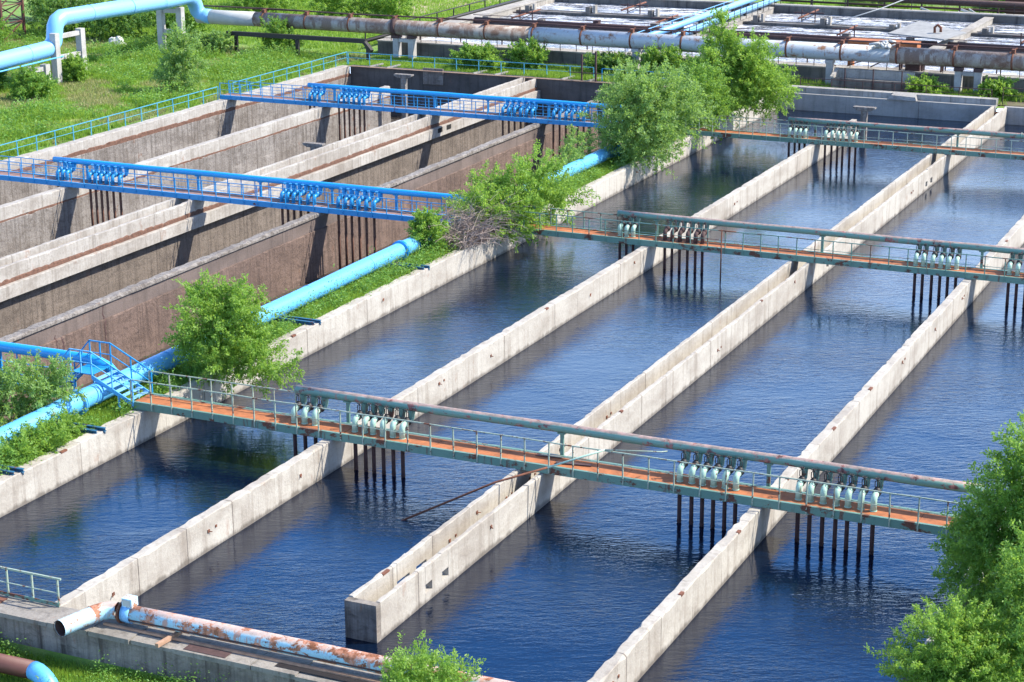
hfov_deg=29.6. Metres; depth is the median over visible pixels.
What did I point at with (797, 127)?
air valve
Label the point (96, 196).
air valve
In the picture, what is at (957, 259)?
air valve
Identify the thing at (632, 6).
aerator frame
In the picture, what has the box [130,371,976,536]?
footbridge
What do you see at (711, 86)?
leafy tree
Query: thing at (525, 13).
aerator frame
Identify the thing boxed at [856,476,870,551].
air valve
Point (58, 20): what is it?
meadow pipe
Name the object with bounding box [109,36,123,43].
boulder
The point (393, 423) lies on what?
air valve
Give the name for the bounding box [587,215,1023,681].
concrete wall
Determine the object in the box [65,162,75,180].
air valve
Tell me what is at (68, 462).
concrete wall
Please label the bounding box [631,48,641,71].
pipe pillar
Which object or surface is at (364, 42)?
dark beam
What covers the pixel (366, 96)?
air valve
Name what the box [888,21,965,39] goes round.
tilted sheet
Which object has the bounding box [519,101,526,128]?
air valve
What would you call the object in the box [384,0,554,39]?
wall
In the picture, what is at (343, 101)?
air valve
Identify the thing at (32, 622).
front wall
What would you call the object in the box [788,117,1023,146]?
header pipe
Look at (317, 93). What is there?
air valve
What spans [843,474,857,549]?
air valve
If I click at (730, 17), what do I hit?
guard railing
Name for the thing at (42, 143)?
meadow grass
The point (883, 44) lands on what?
rag bundle
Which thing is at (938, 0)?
guard railing
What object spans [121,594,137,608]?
junction box
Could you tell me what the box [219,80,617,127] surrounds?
footbridge
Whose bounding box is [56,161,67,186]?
air valve
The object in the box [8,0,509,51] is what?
grass
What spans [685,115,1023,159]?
footbridge
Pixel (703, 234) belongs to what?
air valve
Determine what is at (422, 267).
pipe support
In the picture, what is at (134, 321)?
concrete wall
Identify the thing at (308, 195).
air valve
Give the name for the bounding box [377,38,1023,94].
wall
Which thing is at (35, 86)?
meadow bush
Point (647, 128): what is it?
leafy tree
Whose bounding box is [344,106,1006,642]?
double wall
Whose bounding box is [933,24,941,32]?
hook pipe
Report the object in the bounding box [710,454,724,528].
air valve
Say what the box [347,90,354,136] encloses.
air valve
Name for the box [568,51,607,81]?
gate frame
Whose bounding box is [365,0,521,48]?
pipe trestle
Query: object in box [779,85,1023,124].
wall
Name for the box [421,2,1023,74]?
foaming water
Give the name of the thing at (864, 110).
concrete post
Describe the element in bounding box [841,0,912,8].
meadow bush
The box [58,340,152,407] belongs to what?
steel stair
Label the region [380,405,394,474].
air valve
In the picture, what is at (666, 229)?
air valve
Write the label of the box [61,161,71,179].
air valve
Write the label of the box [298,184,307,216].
air valve
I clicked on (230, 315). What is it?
leafy tree
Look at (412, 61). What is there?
guard railing
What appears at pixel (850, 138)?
air valve
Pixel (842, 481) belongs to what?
air valve
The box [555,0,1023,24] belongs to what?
wall
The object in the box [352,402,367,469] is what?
air valve
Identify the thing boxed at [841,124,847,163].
air valve
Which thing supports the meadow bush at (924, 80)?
on the ground at (38, 650)
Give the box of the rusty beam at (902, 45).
[847,38,920,64]
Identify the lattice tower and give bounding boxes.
[0,0,25,39]
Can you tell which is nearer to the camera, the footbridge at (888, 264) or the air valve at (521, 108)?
the footbridge at (888, 264)
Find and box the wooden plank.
[155,632,181,647]
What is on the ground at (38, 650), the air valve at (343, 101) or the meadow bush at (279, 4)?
the meadow bush at (279, 4)
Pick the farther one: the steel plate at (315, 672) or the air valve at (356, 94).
the air valve at (356, 94)
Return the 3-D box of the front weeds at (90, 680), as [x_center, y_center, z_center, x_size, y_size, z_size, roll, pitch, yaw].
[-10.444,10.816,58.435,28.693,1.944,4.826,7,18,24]
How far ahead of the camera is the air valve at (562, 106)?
147.88 m
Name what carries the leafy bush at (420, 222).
on the ground at (38, 650)
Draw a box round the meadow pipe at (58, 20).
[0,0,212,71]
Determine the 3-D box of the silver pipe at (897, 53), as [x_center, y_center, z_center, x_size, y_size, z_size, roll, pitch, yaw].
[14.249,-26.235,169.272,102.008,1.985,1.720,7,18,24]
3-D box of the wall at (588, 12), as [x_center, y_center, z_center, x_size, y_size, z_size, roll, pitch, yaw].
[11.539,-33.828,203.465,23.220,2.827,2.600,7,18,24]
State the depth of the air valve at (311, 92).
156.59 m
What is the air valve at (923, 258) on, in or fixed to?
attached to the header pipe at (823, 233)
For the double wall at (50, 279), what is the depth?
124.12 m
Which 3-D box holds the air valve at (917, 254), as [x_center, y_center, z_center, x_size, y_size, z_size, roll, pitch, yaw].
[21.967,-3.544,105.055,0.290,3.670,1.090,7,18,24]
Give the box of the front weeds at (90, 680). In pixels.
[0,632,237,681]
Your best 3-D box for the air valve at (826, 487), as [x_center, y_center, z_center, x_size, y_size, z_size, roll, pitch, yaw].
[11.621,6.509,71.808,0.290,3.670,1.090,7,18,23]
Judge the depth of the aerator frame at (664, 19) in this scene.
194.79 m
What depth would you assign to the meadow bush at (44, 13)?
196.37 m
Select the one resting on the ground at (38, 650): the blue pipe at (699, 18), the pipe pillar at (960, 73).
the pipe pillar at (960, 73)
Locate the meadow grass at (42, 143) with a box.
[0,23,377,159]
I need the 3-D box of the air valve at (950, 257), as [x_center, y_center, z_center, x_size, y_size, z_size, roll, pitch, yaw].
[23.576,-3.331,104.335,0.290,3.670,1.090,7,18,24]
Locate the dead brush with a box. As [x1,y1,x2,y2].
[398,182,541,255]
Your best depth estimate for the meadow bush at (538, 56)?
173.33 m
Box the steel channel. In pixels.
[103,622,382,681]
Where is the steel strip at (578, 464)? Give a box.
[556,461,591,466]
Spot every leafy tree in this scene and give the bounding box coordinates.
[160,266,305,401]
[440,139,600,252]
[575,55,726,178]
[665,58,740,144]
[676,5,805,128]
[864,585,1023,681]
[926,409,1023,615]
[982,518,1023,681]
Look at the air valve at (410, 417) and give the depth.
78.52 m
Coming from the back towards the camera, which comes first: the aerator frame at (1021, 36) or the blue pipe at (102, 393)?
the aerator frame at (1021, 36)
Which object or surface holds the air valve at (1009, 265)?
attached to the header pipe at (823, 233)
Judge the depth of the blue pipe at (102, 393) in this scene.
96.49 m
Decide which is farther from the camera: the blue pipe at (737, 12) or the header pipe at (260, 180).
the blue pipe at (737, 12)
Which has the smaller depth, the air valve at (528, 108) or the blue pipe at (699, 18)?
the air valve at (528, 108)
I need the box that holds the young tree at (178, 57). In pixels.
[148,17,213,91]
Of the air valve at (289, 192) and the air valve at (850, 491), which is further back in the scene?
the air valve at (289, 192)
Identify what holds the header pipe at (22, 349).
on the footbridge at (45, 367)
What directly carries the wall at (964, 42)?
on the ground at (38, 650)
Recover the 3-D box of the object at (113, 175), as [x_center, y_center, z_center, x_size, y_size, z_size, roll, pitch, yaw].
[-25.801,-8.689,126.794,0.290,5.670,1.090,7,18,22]
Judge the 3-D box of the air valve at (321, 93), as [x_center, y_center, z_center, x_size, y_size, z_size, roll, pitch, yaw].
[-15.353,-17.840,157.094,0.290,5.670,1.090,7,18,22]
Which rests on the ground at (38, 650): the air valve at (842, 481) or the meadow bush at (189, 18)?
the meadow bush at (189, 18)
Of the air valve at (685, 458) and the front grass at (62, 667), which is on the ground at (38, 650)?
the front grass at (62, 667)
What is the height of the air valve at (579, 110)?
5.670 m
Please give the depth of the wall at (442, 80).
172.47 m
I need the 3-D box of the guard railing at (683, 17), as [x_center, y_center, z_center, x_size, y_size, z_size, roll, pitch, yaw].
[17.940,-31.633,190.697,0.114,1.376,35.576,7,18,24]
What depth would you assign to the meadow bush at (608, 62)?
169.87 m
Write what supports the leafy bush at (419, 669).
on the ground at (38, 650)
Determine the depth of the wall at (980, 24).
187.39 m
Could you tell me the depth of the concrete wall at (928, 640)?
63.55 m
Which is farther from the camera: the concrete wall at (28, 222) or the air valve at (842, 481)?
the concrete wall at (28, 222)
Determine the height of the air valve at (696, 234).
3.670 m
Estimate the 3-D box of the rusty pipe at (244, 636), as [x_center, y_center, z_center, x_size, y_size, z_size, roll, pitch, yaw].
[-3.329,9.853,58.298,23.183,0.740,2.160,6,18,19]
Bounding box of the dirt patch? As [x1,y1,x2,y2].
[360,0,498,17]
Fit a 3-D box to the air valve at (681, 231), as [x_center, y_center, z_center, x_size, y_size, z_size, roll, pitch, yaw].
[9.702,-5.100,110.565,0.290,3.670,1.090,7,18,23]
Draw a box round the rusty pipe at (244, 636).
[53,601,512,681]
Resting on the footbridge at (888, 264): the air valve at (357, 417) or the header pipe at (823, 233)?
the header pipe at (823, 233)
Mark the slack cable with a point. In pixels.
(867, 12)
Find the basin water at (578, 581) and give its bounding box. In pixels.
[0,109,1023,681]
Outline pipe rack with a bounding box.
[775,0,1023,13]
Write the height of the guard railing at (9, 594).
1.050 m
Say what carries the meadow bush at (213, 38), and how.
on the ground at (38, 650)
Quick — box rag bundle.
[869,39,895,49]
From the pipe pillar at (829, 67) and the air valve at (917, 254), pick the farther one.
the pipe pillar at (829, 67)
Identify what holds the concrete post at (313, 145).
on the empty basin floor
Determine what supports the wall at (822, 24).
on the ground at (38, 650)
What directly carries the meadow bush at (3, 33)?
on the ground at (38, 650)
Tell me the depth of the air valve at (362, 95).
154.95 m
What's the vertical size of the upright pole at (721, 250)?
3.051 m
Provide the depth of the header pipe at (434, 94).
151.75 m
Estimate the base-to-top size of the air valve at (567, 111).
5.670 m
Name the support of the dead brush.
on the ground at (38, 650)
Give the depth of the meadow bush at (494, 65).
172.67 m
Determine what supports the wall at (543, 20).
on the ground at (38, 650)
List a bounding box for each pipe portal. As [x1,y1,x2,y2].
[27,64,50,79]
[49,28,87,82]
[156,7,185,49]
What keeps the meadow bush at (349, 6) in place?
on the ground at (38, 650)
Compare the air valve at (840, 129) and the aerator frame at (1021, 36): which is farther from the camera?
the aerator frame at (1021, 36)
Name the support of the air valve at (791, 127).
attached to the header pipe at (955, 131)
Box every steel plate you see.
[183,644,231,657]
[275,663,367,681]
[535,453,561,457]
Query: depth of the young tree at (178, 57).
162.12 m
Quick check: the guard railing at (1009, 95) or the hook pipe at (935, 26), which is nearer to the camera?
the guard railing at (1009, 95)
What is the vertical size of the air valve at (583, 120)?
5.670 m
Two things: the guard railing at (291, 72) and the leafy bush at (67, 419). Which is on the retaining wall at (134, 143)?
the guard railing at (291, 72)
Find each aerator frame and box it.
[511,7,540,19]
[621,1,647,13]
[652,14,680,26]
[794,9,823,21]
[832,25,863,36]
[1012,33,1023,45]
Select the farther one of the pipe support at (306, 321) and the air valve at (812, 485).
the pipe support at (306, 321)
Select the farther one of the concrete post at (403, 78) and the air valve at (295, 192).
the concrete post at (403, 78)
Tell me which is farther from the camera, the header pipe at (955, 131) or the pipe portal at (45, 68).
the pipe portal at (45, 68)
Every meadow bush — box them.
[0,16,13,43]
[0,68,9,89]
[4,64,59,100]
[22,0,103,34]
[24,0,107,15]
[51,51,90,82]
[77,0,156,40]
[147,4,212,37]
[186,28,235,53]
[227,0,295,12]
[236,0,313,7]
[257,14,306,51]
[305,0,375,17]
[359,0,416,20]
[448,41,504,68]
[478,52,507,70]
[500,36,549,69]
[580,50,637,76]
[633,40,687,77]
[680,54,728,74]
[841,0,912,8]
[905,72,949,93]
[972,0,1004,13]
[973,75,1020,101]
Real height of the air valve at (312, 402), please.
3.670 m
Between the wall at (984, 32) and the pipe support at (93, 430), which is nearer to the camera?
the pipe support at (93, 430)
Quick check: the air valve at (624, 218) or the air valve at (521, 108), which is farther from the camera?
the air valve at (521, 108)
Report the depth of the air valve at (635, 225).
111.18 m
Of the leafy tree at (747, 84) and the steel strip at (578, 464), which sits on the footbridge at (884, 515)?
the steel strip at (578, 464)
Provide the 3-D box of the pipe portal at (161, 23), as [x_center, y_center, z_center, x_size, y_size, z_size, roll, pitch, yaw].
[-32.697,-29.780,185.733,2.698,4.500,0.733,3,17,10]
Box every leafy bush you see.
[0,348,87,426]
[0,403,91,464]
[378,629,487,681]
[404,206,450,253]
[544,124,597,167]
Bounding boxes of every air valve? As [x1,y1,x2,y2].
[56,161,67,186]
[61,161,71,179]
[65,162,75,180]
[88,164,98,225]
[93,165,102,223]
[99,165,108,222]
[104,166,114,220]
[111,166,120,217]
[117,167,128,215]
[280,182,289,224]
[286,183,295,221]
[291,183,300,219]
[291,393,306,456]
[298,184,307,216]
[301,394,317,449]
[306,185,316,213]
[308,86,316,108]
[312,186,322,204]
[312,396,328,443]
[313,86,319,107]
[318,86,325,101]
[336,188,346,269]
[337,88,344,140]
[342,88,350,138]
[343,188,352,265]
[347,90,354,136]
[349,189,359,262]
[352,89,359,134]
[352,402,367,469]
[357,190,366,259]
[358,89,365,133]
[362,90,369,131]
[363,403,377,471]
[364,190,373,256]
[370,404,384,472]
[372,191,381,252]
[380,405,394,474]
[390,407,405,475]
[399,409,414,477]
[501,100,508,135]
[507,100,514,133]
[513,100,520,130]
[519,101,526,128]
[525,101,532,126]
[530,102,537,123]
[552,103,558,157]
[558,104,565,158]
[564,104,571,139]
[570,105,577,146]
[576,105,583,147]
[582,105,589,153]
[618,214,627,259]
[624,216,633,255]
[631,215,639,251]
[663,219,671,268]
[670,220,679,269]
[676,449,690,522]
[677,220,686,270]
[685,221,694,270]
[688,451,702,524]
[693,222,702,271]
[699,453,713,526]
[700,222,709,272]
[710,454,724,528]
[721,456,736,529]
[732,457,746,524]
[787,120,794,157]
[793,120,799,153]
[794,466,807,541]
[798,121,804,150]
[803,121,810,147]
[806,468,819,543]
[819,470,832,545]
[823,123,830,162]
[830,123,837,162]
[832,472,847,547]
[835,124,842,163]
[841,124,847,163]
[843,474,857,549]
[848,124,855,164]
[853,125,861,164]
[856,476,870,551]
[869,477,883,553]
[912,243,921,295]
[920,243,928,295]
[929,245,939,296]
[937,245,946,297]
[945,246,954,298]
[954,247,961,288]
[1005,252,1014,305]
[1013,253,1022,306]
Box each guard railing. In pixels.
[0,86,218,155]
[0,566,60,606]
[232,52,347,92]
[348,52,593,76]
[391,35,1019,77]
[637,0,731,32]
[671,0,774,35]
[780,0,1015,12]
[800,77,991,97]
[1002,87,1023,104]
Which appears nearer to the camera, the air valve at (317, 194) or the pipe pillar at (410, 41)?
the air valve at (317, 194)
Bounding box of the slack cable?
[831,0,902,24]
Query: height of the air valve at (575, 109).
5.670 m
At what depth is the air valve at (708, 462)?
73.28 m
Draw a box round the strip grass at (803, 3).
[777,0,1003,13]
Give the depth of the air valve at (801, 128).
139.97 m
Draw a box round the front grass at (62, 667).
[0,644,186,681]
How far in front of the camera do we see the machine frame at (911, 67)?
162.93 m
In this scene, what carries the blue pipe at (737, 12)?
on the wall at (739, 22)
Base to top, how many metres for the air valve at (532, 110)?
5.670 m
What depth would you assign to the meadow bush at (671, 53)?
167.57 m
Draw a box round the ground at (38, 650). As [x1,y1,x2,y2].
[0,0,1022,681]
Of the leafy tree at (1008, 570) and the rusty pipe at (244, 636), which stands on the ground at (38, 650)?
the leafy tree at (1008, 570)
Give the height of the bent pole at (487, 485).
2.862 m
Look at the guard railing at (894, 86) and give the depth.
158.43 m
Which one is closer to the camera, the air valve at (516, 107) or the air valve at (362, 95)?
the air valve at (516, 107)
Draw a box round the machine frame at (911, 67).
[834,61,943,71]
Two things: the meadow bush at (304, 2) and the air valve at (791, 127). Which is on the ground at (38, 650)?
the meadow bush at (304, 2)
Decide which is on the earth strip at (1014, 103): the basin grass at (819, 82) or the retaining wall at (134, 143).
the basin grass at (819, 82)
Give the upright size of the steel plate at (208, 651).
0.011 m
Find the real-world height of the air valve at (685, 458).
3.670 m
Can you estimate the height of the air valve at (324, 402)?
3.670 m
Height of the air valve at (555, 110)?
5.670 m
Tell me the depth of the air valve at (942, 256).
104.06 m
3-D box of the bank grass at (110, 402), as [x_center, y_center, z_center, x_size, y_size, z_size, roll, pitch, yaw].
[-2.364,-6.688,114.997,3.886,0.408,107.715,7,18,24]
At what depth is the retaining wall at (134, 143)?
152.07 m
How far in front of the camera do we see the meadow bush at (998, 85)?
156.79 m
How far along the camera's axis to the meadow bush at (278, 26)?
184.18 m
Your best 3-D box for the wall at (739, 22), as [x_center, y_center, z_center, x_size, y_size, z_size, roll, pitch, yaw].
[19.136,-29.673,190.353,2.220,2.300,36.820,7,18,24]
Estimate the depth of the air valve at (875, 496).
70.58 m
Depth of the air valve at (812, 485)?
71.56 m
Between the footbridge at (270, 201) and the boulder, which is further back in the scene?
the boulder
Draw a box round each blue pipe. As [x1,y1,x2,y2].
[0,143,621,446]
[649,0,756,33]
[671,0,779,34]
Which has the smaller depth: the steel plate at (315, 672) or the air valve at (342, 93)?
the steel plate at (315, 672)
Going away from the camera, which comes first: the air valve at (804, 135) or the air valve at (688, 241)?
the air valve at (688, 241)
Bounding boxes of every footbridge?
[0,155,457,221]
[0,354,76,392]
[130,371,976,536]
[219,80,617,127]
[491,204,1023,284]
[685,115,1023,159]
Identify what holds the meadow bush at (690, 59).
on the ground at (38, 650)
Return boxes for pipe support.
[0,465,24,475]
[57,422,105,433]
[274,315,320,324]
[386,262,429,269]
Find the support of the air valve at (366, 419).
attached to the header pipe at (563, 429)
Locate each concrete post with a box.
[302,142,325,150]
[394,73,413,118]
[853,106,875,139]
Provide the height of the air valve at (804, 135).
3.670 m
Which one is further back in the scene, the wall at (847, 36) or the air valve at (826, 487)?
the wall at (847, 36)
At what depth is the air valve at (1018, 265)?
102.37 m
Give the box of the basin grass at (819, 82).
[789,78,1023,105]
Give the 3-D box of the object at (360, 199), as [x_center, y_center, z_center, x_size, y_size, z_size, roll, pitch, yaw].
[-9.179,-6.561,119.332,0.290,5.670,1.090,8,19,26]
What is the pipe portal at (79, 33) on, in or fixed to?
on the ground at (38, 650)
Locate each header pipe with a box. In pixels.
[0,341,117,375]
[52,156,476,209]
[294,385,982,493]
[307,83,656,118]
[617,210,1023,267]
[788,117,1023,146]
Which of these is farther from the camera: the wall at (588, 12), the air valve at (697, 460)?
the wall at (588, 12)
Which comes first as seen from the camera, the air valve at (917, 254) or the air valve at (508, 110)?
the air valve at (917, 254)
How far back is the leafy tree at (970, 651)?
57.01 m
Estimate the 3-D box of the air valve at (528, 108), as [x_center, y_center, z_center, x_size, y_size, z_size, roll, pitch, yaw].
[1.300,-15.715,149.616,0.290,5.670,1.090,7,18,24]
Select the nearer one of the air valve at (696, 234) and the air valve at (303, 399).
the air valve at (303, 399)
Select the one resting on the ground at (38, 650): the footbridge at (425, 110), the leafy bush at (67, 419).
the leafy bush at (67, 419)
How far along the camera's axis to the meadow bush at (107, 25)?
193.25 m
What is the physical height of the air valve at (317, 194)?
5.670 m
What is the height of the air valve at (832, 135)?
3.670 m
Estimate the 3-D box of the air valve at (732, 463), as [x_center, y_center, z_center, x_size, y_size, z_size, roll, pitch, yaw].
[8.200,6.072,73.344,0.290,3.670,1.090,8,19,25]
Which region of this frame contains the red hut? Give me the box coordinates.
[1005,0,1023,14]
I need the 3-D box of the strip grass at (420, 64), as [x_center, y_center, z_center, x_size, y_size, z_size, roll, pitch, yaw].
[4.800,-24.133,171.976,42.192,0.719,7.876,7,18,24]
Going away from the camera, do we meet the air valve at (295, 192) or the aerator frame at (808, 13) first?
the air valve at (295, 192)
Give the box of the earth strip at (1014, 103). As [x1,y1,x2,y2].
[796,82,1023,106]
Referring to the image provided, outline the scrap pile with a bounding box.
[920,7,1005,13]
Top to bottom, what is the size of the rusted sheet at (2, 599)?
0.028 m
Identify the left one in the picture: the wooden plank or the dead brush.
the wooden plank
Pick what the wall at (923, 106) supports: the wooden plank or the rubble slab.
the rubble slab
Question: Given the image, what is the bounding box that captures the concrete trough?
[830,67,914,91]
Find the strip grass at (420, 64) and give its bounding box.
[344,54,803,91]
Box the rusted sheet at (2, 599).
[0,596,7,602]
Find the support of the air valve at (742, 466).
attached to the header pipe at (563, 429)
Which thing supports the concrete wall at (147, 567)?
on the basin floor
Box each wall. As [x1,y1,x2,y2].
[0,65,350,204]
[0,78,539,337]
[0,86,390,257]
[0,92,778,516]
[0,100,597,419]
[0,595,390,681]
[55,119,856,609]
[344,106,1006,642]
[349,63,732,121]
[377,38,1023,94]
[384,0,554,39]
[470,14,684,34]
[517,3,712,21]
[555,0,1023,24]
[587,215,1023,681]
[628,6,773,53]
[706,27,937,47]
[743,13,959,31]
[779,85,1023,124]
[894,17,993,67]
[901,483,1022,680]
[947,39,1023,53]
[971,26,1023,38]
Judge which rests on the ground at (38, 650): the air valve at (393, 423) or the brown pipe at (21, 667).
the brown pipe at (21, 667)
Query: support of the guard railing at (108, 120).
on the retaining wall at (134, 143)
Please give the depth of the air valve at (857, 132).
138.33 m
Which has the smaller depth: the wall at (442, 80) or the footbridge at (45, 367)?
the footbridge at (45, 367)
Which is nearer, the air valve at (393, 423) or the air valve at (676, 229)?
the air valve at (393, 423)
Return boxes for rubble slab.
[888,92,917,100]
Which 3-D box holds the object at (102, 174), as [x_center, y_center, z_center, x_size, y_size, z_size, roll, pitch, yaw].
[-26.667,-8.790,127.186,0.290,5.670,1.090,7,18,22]
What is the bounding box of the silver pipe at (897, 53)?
[195,5,1023,70]
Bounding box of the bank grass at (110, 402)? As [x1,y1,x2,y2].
[0,94,740,474]
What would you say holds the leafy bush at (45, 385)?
on the ground at (38, 650)
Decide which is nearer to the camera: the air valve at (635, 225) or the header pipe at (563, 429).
the header pipe at (563, 429)
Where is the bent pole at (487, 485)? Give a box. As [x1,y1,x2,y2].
[401,449,666,520]
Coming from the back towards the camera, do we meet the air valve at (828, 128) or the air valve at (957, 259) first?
the air valve at (828, 128)
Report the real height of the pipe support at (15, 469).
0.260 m
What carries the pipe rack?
on the ground at (38, 650)
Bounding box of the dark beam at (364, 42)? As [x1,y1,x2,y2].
[226,31,373,59]
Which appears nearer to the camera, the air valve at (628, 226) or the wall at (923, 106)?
the air valve at (628, 226)
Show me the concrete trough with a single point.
(868, 76)
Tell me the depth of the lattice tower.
195.41 m
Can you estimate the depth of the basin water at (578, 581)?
81.16 m
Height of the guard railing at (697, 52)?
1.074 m
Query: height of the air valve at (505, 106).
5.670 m
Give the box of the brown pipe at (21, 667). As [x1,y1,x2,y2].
[0,653,57,681]
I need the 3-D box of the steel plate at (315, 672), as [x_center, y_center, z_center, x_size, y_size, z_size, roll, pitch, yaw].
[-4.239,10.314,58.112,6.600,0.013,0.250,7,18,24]
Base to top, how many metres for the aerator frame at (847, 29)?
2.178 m
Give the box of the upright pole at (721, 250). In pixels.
[720,230,735,278]
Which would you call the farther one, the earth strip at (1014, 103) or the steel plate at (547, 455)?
the earth strip at (1014, 103)
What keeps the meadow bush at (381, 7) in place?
on the ground at (38, 650)
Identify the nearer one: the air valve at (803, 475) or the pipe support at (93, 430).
the air valve at (803, 475)
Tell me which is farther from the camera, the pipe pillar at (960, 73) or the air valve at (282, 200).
the pipe pillar at (960, 73)
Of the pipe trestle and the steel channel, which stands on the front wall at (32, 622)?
the steel channel
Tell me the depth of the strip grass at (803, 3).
214.01 m
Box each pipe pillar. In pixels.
[391,35,416,58]
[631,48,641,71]
[825,60,835,83]
[954,67,983,92]
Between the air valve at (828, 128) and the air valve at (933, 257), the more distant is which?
the air valve at (828, 128)

